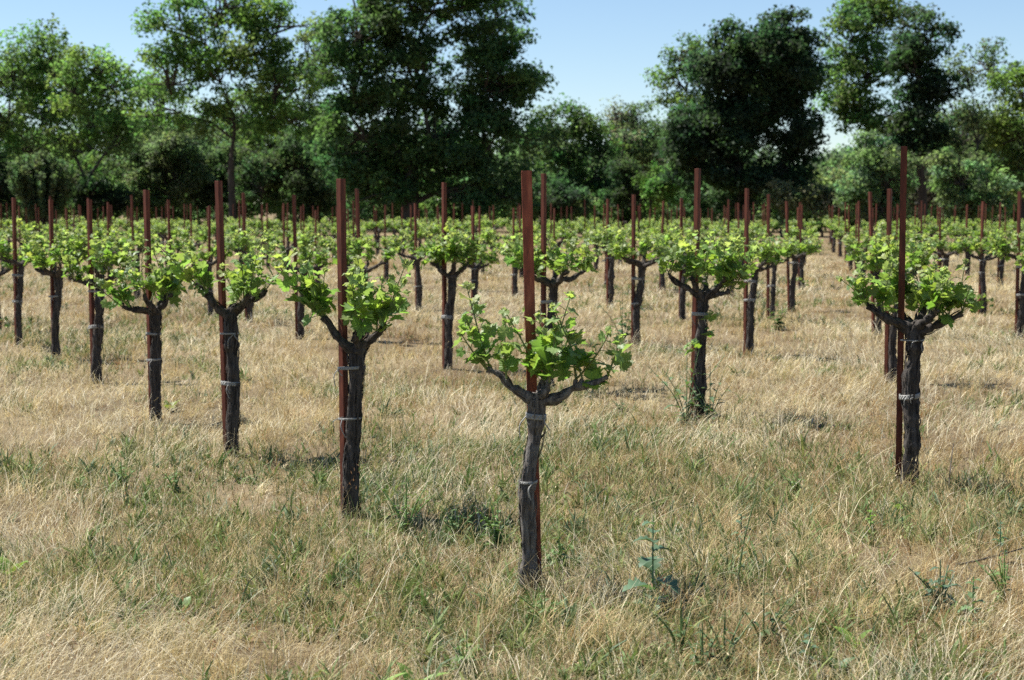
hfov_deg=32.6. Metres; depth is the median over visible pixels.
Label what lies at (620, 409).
weed
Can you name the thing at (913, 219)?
grapevine
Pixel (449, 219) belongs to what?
grapevine
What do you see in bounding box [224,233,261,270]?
grapevine
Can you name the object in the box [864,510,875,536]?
weed
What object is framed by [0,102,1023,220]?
wood
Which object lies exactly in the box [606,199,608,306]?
vine stake
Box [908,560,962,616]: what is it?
weed
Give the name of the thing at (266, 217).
vine stake
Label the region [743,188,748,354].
vine stake
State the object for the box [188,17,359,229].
broadleaf tree
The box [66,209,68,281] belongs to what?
vine stake
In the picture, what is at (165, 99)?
broadleaf tree
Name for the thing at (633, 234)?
vine stake
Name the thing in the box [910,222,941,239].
grapevine
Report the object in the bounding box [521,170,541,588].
vine stake
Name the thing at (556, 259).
grapevine
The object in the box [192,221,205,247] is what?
grapevine
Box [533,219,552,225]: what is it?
grapevine
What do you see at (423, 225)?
grapevine
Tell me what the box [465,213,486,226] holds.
grapevine
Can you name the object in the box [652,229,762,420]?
grapevine
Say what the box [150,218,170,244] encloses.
grapevine
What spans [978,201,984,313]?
vine stake
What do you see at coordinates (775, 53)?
evergreen oak
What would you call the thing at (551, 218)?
vine stake
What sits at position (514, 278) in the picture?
grapevine
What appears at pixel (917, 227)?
grapevine
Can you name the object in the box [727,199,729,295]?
vine stake
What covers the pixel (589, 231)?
grapevine
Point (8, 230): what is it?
grapevine
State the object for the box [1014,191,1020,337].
vine stake
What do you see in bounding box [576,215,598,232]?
grapevine
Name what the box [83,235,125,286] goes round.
grapevine
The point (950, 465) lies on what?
fallen cane
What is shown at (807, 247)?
grapevine
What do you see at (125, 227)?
grapevine
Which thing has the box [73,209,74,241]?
vine stake
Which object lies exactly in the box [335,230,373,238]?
grapevine
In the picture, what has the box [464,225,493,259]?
grapevine
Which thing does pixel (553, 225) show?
vine stake
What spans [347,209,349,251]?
vine stake
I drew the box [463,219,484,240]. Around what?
grapevine
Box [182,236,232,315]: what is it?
grapevine
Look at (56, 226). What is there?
grapevine
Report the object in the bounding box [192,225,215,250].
grapevine
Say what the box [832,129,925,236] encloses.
shrub
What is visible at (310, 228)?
grapevine
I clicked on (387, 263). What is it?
grapevine
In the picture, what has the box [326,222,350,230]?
grapevine
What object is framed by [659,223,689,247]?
grapevine
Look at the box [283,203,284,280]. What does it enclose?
vine stake
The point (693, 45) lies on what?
broadleaf tree
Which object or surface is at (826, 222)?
grapevine
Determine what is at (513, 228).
vine stake
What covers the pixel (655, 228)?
grapevine
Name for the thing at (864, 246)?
grapevine
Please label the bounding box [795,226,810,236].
grapevine
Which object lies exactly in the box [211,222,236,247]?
grapevine
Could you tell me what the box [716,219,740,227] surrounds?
grapevine
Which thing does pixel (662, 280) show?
grapevine
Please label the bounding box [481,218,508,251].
grapevine
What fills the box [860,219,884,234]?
grapevine
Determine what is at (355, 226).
grapevine
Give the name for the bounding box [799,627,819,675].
weed
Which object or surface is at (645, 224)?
grapevine
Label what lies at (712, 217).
vine stake
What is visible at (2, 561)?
weed
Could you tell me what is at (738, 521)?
weed
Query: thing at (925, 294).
grapevine
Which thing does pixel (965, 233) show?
grapevine
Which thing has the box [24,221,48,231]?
grapevine
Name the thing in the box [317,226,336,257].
grapevine
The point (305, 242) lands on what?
grapevine
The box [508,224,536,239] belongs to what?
grapevine
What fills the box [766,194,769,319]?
vine stake
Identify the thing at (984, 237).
grapevine
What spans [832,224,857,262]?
grapevine
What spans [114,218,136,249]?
grapevine
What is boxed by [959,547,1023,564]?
fallen cane
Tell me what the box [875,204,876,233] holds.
vine stake
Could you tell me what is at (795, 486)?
weed
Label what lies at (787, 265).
vine stake
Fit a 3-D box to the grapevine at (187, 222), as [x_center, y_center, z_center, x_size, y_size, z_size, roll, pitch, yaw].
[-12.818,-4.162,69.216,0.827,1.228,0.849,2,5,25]
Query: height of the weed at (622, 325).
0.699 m
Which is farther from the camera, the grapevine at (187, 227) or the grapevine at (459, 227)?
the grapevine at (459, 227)
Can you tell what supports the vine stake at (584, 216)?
on the ground at (334, 355)
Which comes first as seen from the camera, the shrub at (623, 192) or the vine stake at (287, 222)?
the vine stake at (287, 222)
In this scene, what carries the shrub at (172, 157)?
on the ground at (334, 355)
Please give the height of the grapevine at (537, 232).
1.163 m
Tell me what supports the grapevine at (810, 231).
on the ground at (334, 355)
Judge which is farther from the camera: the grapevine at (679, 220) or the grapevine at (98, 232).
the grapevine at (679, 220)
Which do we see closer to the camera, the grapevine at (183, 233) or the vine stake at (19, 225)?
the grapevine at (183, 233)
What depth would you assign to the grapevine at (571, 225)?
59.37 m
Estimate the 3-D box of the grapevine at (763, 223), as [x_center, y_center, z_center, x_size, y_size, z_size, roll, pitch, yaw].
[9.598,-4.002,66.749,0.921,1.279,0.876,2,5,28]
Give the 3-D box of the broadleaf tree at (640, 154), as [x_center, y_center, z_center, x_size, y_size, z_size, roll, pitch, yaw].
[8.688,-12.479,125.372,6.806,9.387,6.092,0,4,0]
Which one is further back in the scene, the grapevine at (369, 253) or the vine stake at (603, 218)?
the vine stake at (603, 218)
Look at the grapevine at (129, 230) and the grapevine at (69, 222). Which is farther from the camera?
the grapevine at (69, 222)
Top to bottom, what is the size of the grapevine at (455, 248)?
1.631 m
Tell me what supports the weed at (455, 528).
on the ground at (334, 355)
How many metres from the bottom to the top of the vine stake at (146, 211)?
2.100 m
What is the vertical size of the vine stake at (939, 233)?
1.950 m
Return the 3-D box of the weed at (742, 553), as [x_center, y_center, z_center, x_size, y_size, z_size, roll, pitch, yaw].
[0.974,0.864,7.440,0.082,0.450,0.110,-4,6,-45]
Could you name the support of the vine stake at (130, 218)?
on the ground at (334, 355)
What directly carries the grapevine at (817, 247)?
on the ground at (334, 355)
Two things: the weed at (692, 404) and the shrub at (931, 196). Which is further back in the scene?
the shrub at (931, 196)
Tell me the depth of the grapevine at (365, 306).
9.22 m
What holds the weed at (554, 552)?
on the ground at (334, 355)
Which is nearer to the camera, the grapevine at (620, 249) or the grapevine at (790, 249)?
the grapevine at (620, 249)
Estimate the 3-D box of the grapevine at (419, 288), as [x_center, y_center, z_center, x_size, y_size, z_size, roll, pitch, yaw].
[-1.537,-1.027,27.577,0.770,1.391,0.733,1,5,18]
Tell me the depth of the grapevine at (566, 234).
37.36 m
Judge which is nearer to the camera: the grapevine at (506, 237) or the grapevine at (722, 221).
the grapevine at (506, 237)
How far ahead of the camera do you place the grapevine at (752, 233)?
37.00 m
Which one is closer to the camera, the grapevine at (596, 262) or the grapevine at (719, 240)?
the grapevine at (719, 240)
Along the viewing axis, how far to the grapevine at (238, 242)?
24.26 m
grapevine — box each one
[0,217,48,344]
[0,228,18,269]
[0,242,22,330]
[2,219,17,246]
[4,225,38,273]
[17,223,38,232]
[20,225,93,360]
[22,231,46,276]
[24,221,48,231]
[33,232,61,271]
[38,223,64,253]
[44,224,75,244]
[54,228,85,284]
[59,217,76,231]
[60,234,135,383]
[61,222,94,250]
[69,224,118,285]
[71,216,95,223]
[82,221,118,231]
[82,238,186,423]
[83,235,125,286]
[95,228,127,252]
[99,217,128,248]
[104,231,160,298]
[111,226,143,267]
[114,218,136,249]
[121,223,138,250]
[134,218,170,262]
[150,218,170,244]
[151,223,186,267]
[152,219,183,244]
[152,235,200,307]
[155,236,297,456]
[173,223,195,244]
[174,219,196,238]
[177,229,205,266]
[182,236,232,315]
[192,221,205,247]
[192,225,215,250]
[195,226,236,279]
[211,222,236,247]
[214,218,236,226]
[224,225,253,233]
[224,228,277,322]
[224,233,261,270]
[225,217,241,224]
[236,222,260,231]
[246,218,275,254]
[248,227,282,268]
[261,230,301,277]
[266,241,336,339]
[273,219,288,242]
[273,220,299,247]
[273,253,414,518]
[285,227,318,252]
[289,224,314,233]
[292,232,335,283]
[306,219,328,249]
[307,216,327,236]
[313,233,373,298]
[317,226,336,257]
[321,216,336,236]
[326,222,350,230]
[329,236,403,337]
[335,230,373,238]
[346,221,365,236]
[349,224,366,233]
[350,227,365,263]
[364,219,392,254]
[364,234,401,282]
[367,221,383,248]
[382,216,406,237]
[387,231,438,310]
[390,218,420,258]
[398,226,427,269]
[407,221,486,369]
[408,222,423,247]
[417,217,434,241]
[417,220,440,255]
[424,223,458,268]
[428,219,450,234]
[435,216,458,233]
[439,220,470,232]
[447,227,493,291]
[451,221,470,230]
[452,281,634,595]
[456,240,499,318]
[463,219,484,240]
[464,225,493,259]
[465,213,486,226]
[468,230,499,274]
[477,221,502,248]
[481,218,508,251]
[490,238,518,298]
[499,234,557,319]
[500,233,602,390]
[502,231,538,277]
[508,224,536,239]
[509,219,533,227]
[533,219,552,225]
[533,221,555,231]
[533,226,582,278]
[534,228,560,239]
[546,223,558,245]
[555,219,578,243]
[557,222,585,254]
[574,223,599,257]
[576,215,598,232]
[583,227,615,269]
[585,220,605,247]
[588,224,638,306]
[588,227,629,284]
[598,224,682,344]
[604,220,623,225]
[611,224,637,264]
[614,222,630,228]
[625,224,660,256]
[629,222,644,256]
[636,219,661,252]
[638,231,677,290]
[645,225,685,261]
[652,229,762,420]
[659,219,678,225]
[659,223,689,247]
[664,229,714,319]
[668,217,692,228]
[675,221,702,253]
[683,226,721,260]
[686,218,710,226]
[702,224,726,238]
[708,220,737,250]
[711,226,785,355]
[711,233,758,296]
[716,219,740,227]
[718,224,766,280]
[737,222,770,263]
[741,225,766,240]
[750,220,776,243]
[750,237,795,320]
[752,219,776,237]
[770,233,821,311]
[781,225,819,274]
[789,219,818,230]
[789,226,816,264]
[789,235,823,287]
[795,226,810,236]
[821,215,844,244]
[823,219,847,252]
[824,223,850,256]
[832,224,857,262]
[832,227,868,270]
[836,250,983,489]
[841,232,885,277]
[842,237,868,277]
[844,234,919,335]
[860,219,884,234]
[862,222,885,232]
[863,222,936,383]
[878,221,911,237]
[880,228,912,248]
[892,219,919,228]
[906,229,946,277]
[909,225,925,251]
[910,217,929,240]
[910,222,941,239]
[916,235,972,266]
[917,215,945,238]
[923,221,958,266]
[943,225,968,256]
[944,216,970,234]
[946,224,990,275]
[956,229,1010,313]
[958,221,977,228]
[968,218,990,236]
[971,226,997,256]
[974,227,1023,338]
[976,223,998,254]
[979,234,1014,287]
[984,220,1001,242]
[986,227,1012,266]
[994,221,1023,244]
[1014,251,1023,272]
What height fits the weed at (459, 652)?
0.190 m
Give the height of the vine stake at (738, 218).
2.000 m
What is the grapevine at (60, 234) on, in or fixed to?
on the ground at (334, 355)
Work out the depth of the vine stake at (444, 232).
17.80 m
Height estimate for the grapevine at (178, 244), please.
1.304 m
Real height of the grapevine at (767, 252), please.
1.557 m
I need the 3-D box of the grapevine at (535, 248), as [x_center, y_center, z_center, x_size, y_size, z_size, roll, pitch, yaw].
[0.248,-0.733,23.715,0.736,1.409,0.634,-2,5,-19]
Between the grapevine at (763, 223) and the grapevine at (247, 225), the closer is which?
the grapevine at (247, 225)
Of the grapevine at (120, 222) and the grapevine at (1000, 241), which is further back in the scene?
the grapevine at (120, 222)
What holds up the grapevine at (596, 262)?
on the ground at (334, 355)
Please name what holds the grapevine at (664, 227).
on the ground at (334, 355)
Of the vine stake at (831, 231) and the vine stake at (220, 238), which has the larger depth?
the vine stake at (831, 231)
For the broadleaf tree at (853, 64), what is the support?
on the ground at (334, 355)
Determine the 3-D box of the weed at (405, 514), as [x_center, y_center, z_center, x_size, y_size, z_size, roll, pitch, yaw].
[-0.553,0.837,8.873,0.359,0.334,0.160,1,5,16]
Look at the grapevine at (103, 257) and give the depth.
16.17 m
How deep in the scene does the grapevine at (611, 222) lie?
70.97 m
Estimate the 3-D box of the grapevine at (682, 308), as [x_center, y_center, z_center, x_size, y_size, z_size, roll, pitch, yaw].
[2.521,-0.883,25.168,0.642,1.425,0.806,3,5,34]
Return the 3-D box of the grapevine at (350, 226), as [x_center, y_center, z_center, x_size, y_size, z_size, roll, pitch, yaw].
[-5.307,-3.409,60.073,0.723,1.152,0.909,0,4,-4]
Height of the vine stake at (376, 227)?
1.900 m
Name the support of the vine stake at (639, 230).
on the ground at (334, 355)
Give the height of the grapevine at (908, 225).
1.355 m
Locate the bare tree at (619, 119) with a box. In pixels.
[598,95,645,228]
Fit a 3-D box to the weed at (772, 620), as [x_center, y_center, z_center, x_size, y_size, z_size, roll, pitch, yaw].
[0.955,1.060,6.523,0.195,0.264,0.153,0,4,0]
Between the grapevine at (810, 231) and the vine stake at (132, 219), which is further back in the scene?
the grapevine at (810, 231)
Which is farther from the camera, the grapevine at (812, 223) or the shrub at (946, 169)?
the shrub at (946, 169)
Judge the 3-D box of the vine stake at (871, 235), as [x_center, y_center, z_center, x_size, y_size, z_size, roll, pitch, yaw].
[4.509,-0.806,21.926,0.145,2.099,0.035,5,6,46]
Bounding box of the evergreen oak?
[652,4,835,234]
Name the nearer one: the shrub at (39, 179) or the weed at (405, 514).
the weed at (405, 514)
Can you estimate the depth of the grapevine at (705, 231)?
44.92 m
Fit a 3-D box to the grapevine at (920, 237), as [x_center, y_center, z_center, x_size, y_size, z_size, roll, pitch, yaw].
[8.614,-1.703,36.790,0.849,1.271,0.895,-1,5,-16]
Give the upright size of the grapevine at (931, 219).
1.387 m
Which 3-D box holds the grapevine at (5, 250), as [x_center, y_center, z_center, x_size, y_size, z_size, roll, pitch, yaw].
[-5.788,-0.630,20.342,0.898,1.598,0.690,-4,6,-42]
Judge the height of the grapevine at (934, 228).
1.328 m
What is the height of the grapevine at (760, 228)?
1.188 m
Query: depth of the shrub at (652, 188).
97.36 m
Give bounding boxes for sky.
[0,0,1023,199]
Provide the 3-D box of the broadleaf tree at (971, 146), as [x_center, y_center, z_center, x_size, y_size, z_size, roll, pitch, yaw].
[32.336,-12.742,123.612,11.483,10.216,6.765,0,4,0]
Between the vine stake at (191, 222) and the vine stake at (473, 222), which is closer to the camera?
the vine stake at (473, 222)
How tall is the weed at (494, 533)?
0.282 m
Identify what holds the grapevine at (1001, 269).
on the ground at (334, 355)
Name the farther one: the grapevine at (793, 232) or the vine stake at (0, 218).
the vine stake at (0, 218)
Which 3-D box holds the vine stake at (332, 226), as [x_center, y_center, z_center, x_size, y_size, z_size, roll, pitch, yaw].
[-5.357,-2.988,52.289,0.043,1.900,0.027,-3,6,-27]
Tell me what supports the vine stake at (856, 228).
on the ground at (334, 355)
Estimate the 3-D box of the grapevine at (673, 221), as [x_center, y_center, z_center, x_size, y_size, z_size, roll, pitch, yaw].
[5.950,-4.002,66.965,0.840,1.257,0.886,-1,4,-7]
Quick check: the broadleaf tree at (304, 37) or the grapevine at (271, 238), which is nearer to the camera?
the grapevine at (271, 238)
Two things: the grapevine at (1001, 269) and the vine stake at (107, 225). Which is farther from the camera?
the grapevine at (1001, 269)
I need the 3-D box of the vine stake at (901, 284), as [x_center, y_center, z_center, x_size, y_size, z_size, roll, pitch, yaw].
[2.295,0.016,10.302,0.050,2.300,0.029,-4,6,-40]
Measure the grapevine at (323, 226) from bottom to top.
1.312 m
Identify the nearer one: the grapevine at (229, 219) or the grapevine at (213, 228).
the grapevine at (213, 228)
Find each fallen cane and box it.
[948,443,953,486]
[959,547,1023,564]
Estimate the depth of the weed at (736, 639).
6.22 m
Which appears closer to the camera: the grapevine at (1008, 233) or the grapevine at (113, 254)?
the grapevine at (113, 254)
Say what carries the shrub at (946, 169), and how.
on the ground at (334, 355)
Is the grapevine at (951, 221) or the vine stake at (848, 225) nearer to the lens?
the vine stake at (848, 225)
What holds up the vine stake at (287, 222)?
on the ground at (334, 355)
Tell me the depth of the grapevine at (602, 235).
28.00 m
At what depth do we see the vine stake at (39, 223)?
41.00 m
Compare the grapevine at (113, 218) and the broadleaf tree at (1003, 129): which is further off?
the broadleaf tree at (1003, 129)
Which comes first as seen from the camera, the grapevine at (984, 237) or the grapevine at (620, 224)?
the grapevine at (984, 237)
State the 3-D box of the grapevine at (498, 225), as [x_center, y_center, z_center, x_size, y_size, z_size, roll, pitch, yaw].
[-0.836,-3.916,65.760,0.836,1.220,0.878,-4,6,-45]
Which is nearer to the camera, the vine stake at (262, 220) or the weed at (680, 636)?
the weed at (680, 636)
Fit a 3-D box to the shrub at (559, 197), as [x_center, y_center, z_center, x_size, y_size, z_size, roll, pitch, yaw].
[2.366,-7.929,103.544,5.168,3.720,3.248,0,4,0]
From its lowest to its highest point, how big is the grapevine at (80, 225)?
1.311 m
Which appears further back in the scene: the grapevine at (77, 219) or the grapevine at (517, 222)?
the grapevine at (77, 219)
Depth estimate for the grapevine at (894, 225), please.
64.12 m
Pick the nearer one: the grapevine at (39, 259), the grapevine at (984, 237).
the grapevine at (39, 259)
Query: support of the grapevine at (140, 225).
on the ground at (334, 355)
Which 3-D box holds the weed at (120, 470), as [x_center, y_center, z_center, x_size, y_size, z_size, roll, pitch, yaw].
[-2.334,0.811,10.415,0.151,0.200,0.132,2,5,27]
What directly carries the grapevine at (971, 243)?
on the ground at (334, 355)
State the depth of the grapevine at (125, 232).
48.83 m
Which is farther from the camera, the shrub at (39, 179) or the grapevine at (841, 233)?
the shrub at (39, 179)
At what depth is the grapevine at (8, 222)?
67.57 m
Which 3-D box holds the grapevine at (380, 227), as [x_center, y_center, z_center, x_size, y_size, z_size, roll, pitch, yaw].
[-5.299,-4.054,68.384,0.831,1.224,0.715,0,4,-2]
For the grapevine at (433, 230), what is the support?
on the ground at (334, 355)
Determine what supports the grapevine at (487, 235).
on the ground at (334, 355)
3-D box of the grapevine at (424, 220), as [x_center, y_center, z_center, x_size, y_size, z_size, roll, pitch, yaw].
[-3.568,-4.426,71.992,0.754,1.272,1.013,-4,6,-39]
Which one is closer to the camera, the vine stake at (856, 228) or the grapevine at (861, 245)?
the grapevine at (861, 245)
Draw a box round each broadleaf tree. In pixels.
[0,12,90,231]
[0,32,197,167]
[35,42,158,223]
[121,0,333,230]
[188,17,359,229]
[298,0,563,235]
[523,92,634,230]
[587,100,669,179]
[638,30,716,231]
[808,0,919,232]
[880,1,967,233]
[916,91,1023,164]
[934,36,1023,230]
[966,60,1023,220]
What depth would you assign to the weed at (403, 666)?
6.05 m
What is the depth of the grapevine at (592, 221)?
65.27 m
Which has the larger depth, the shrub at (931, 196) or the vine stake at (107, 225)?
the shrub at (931, 196)
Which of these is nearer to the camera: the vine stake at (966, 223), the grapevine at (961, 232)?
the vine stake at (966, 223)
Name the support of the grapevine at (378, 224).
on the ground at (334, 355)
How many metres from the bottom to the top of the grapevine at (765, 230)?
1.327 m
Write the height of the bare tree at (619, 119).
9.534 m
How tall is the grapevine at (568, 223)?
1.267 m
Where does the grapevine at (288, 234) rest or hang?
on the ground at (334, 355)
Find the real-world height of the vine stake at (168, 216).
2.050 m
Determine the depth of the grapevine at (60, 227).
59.50 m
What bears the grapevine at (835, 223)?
on the ground at (334, 355)
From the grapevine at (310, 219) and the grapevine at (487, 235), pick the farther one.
the grapevine at (310, 219)
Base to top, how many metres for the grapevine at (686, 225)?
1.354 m
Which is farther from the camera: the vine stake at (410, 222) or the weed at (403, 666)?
the vine stake at (410, 222)
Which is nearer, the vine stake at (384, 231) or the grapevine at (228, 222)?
the vine stake at (384, 231)
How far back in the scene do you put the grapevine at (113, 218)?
65.10 m
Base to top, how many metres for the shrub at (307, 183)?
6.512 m
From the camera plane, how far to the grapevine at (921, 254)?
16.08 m
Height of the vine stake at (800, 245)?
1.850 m
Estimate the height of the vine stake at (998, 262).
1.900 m
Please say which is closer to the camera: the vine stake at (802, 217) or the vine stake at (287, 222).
the vine stake at (802, 217)
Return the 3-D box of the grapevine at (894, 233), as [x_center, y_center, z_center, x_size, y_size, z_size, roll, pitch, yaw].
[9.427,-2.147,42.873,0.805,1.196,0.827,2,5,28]
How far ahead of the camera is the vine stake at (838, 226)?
56.65 m
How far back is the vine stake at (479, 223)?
41.81 m
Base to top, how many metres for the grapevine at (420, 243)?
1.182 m
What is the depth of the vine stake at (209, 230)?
26.15 m
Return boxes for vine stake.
[0,204,1,235]
[11,198,17,339]
[18,206,20,247]
[38,207,40,274]
[48,199,54,344]
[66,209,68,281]
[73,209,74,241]
[86,200,94,381]
[107,202,108,277]
[109,204,110,230]
[129,208,131,249]
[130,195,134,287]
[143,190,152,421]
[165,204,166,247]
[167,200,170,304]
[190,204,191,266]
[207,206,210,314]
[215,181,228,451]
[238,201,240,232]
[241,193,247,321]
[262,204,262,243]
[266,203,267,251]
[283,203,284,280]
[286,203,287,244]
[292,195,297,338]
[300,206,301,233]
[303,204,304,232]
[315,210,316,264]
[331,208,332,260]
[336,179,347,514]
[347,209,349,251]
[352,201,353,260]
[355,189,362,339]
[376,208,376,252]
[384,205,385,278]
[410,205,411,259]
[414,203,416,310]
[437,207,438,227]
[442,182,446,367]
[453,204,454,224]
[471,206,474,315]
[479,206,480,272]
[492,205,493,248]
[512,208,514,295]
[519,205,520,274]
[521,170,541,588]
[541,173,546,371]
[550,203,551,247]
[552,208,554,274]
[584,199,584,251]
[594,205,594,265]
[603,204,604,255]
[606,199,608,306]
[617,204,618,259]
[631,195,635,342]
[637,206,640,260]
[659,201,664,289]
[678,198,682,318]
[690,168,700,419]
[711,208,712,243]
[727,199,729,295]
[737,203,739,275]
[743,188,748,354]
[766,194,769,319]
[785,201,789,311]
[796,207,798,276]
[798,213,801,288]
[799,202,800,227]
[801,204,802,252]
[831,207,832,249]
[838,208,839,256]
[845,202,845,257]
[848,205,849,268]
[855,203,857,277]
[858,201,859,275]
[868,192,874,333]
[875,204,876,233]
[884,189,891,383]
[895,146,906,486]
[896,205,898,239]
[919,201,922,279]
[937,206,938,265]
[939,207,940,271]
[965,204,967,274]
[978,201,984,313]
[997,209,1000,286]
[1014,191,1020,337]
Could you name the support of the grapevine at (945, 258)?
on the ground at (334, 355)
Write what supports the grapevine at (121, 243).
on the ground at (334, 355)
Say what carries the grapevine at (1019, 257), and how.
on the ground at (334, 355)
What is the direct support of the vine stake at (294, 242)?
on the ground at (334, 355)
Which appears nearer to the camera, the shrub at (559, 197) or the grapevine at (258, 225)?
the grapevine at (258, 225)
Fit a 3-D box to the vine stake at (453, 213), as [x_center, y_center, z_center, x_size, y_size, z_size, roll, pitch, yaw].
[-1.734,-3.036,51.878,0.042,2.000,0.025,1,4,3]
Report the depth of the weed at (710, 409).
13.40 m
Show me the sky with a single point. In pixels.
(596, 50)
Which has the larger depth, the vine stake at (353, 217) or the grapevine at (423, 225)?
the grapevine at (423, 225)
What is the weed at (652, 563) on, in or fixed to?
on the ground at (334, 355)
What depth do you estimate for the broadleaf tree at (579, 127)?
110.90 m
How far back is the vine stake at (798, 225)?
41.06 m
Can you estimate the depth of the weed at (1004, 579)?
7.25 m
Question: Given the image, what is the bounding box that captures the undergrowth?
[0,137,1016,232]
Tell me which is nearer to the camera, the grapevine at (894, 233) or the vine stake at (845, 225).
the grapevine at (894, 233)
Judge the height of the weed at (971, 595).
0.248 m
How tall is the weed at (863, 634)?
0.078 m
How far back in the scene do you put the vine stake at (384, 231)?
38.08 m
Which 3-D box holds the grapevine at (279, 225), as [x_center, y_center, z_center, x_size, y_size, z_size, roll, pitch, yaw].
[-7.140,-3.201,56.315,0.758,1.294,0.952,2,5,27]
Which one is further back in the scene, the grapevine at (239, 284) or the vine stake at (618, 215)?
the vine stake at (618, 215)
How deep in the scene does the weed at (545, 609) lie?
6.94 m
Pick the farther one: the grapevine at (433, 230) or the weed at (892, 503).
the grapevine at (433, 230)
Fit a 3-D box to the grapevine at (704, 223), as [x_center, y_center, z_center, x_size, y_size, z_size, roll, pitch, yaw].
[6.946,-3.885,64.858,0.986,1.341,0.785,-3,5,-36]
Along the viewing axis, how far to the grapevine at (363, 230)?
50.10 m
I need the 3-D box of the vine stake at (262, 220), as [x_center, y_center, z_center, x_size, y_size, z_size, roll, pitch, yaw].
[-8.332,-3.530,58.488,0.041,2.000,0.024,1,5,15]
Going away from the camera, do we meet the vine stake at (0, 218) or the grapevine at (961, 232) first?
the vine stake at (0, 218)
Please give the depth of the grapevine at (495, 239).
41.80 m
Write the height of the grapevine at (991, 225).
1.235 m
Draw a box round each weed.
[0,557,27,576]
[108,460,134,486]
[161,465,182,492]
[163,399,180,411]
[173,596,191,613]
[375,473,434,534]
[385,662,446,679]
[386,673,404,679]
[440,508,474,542]
[448,631,484,678]
[475,494,511,548]
[519,588,562,628]
[541,531,576,576]
[598,289,647,341]
[611,397,629,416]
[621,515,681,614]
[648,351,724,424]
[654,601,692,659]
[678,365,730,421]
[687,623,722,679]
[701,609,753,674]
[727,491,757,589]
[731,514,753,543]
[744,589,795,650]
[764,304,787,329]
[782,471,805,494]
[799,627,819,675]
[824,657,855,671]
[835,626,872,647]
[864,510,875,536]
[891,502,909,510]
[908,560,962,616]
[957,576,985,628]
[975,549,1014,601]
[992,521,1009,560]
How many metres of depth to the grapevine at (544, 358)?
7.56 m
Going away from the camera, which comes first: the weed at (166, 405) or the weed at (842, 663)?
the weed at (842, 663)
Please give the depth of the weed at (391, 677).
5.98 m
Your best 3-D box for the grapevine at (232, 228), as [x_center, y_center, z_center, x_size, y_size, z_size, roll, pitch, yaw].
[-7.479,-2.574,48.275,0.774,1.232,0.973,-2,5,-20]
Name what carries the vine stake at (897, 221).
on the ground at (334, 355)
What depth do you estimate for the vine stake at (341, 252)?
9.30 m
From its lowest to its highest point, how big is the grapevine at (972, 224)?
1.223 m
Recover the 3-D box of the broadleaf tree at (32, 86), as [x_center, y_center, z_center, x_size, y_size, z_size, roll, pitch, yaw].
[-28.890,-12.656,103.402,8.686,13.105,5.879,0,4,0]
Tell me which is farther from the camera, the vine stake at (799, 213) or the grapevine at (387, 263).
the vine stake at (799, 213)
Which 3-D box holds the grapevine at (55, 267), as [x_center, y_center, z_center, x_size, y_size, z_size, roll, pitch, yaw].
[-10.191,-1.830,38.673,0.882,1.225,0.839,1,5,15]
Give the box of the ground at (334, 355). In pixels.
[0,211,1023,679]
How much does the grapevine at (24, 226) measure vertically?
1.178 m
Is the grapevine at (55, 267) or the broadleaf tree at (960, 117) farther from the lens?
the broadleaf tree at (960, 117)
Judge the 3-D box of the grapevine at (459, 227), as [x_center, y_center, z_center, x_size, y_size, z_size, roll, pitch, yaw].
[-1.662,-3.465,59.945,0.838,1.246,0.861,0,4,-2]
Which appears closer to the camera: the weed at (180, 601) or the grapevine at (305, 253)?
the weed at (180, 601)
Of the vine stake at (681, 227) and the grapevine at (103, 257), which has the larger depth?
the vine stake at (681, 227)
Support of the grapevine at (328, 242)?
on the ground at (334, 355)
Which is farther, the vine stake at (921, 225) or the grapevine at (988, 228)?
the grapevine at (988, 228)
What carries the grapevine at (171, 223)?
on the ground at (334, 355)
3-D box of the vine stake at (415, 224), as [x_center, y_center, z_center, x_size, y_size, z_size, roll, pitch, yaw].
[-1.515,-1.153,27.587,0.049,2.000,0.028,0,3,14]
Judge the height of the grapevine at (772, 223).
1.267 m
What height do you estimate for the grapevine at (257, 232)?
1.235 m
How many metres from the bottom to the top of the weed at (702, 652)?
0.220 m
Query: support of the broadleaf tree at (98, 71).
on the ground at (334, 355)
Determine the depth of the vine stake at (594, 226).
43.38 m
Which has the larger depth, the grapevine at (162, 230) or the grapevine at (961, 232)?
the grapevine at (961, 232)
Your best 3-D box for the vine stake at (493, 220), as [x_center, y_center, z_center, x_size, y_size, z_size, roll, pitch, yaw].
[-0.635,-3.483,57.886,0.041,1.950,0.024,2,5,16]
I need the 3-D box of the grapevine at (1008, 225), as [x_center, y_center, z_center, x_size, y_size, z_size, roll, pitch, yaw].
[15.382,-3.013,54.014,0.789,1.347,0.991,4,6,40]
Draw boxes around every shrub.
[0,152,20,226]
[5,148,79,235]
[66,171,136,222]
[107,122,217,232]
[173,140,256,227]
[225,126,336,233]
[511,175,595,229]
[595,155,658,225]
[631,159,690,228]
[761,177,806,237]
[797,180,851,236]
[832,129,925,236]
[906,150,958,233]
[920,146,1023,237]
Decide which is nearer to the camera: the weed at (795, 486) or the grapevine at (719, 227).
the weed at (795, 486)
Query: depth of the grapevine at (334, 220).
72.20 m
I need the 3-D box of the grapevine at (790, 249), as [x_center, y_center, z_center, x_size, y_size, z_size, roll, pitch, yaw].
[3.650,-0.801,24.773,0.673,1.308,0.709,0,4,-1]
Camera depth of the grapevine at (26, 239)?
40.75 m
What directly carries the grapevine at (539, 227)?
on the ground at (334, 355)

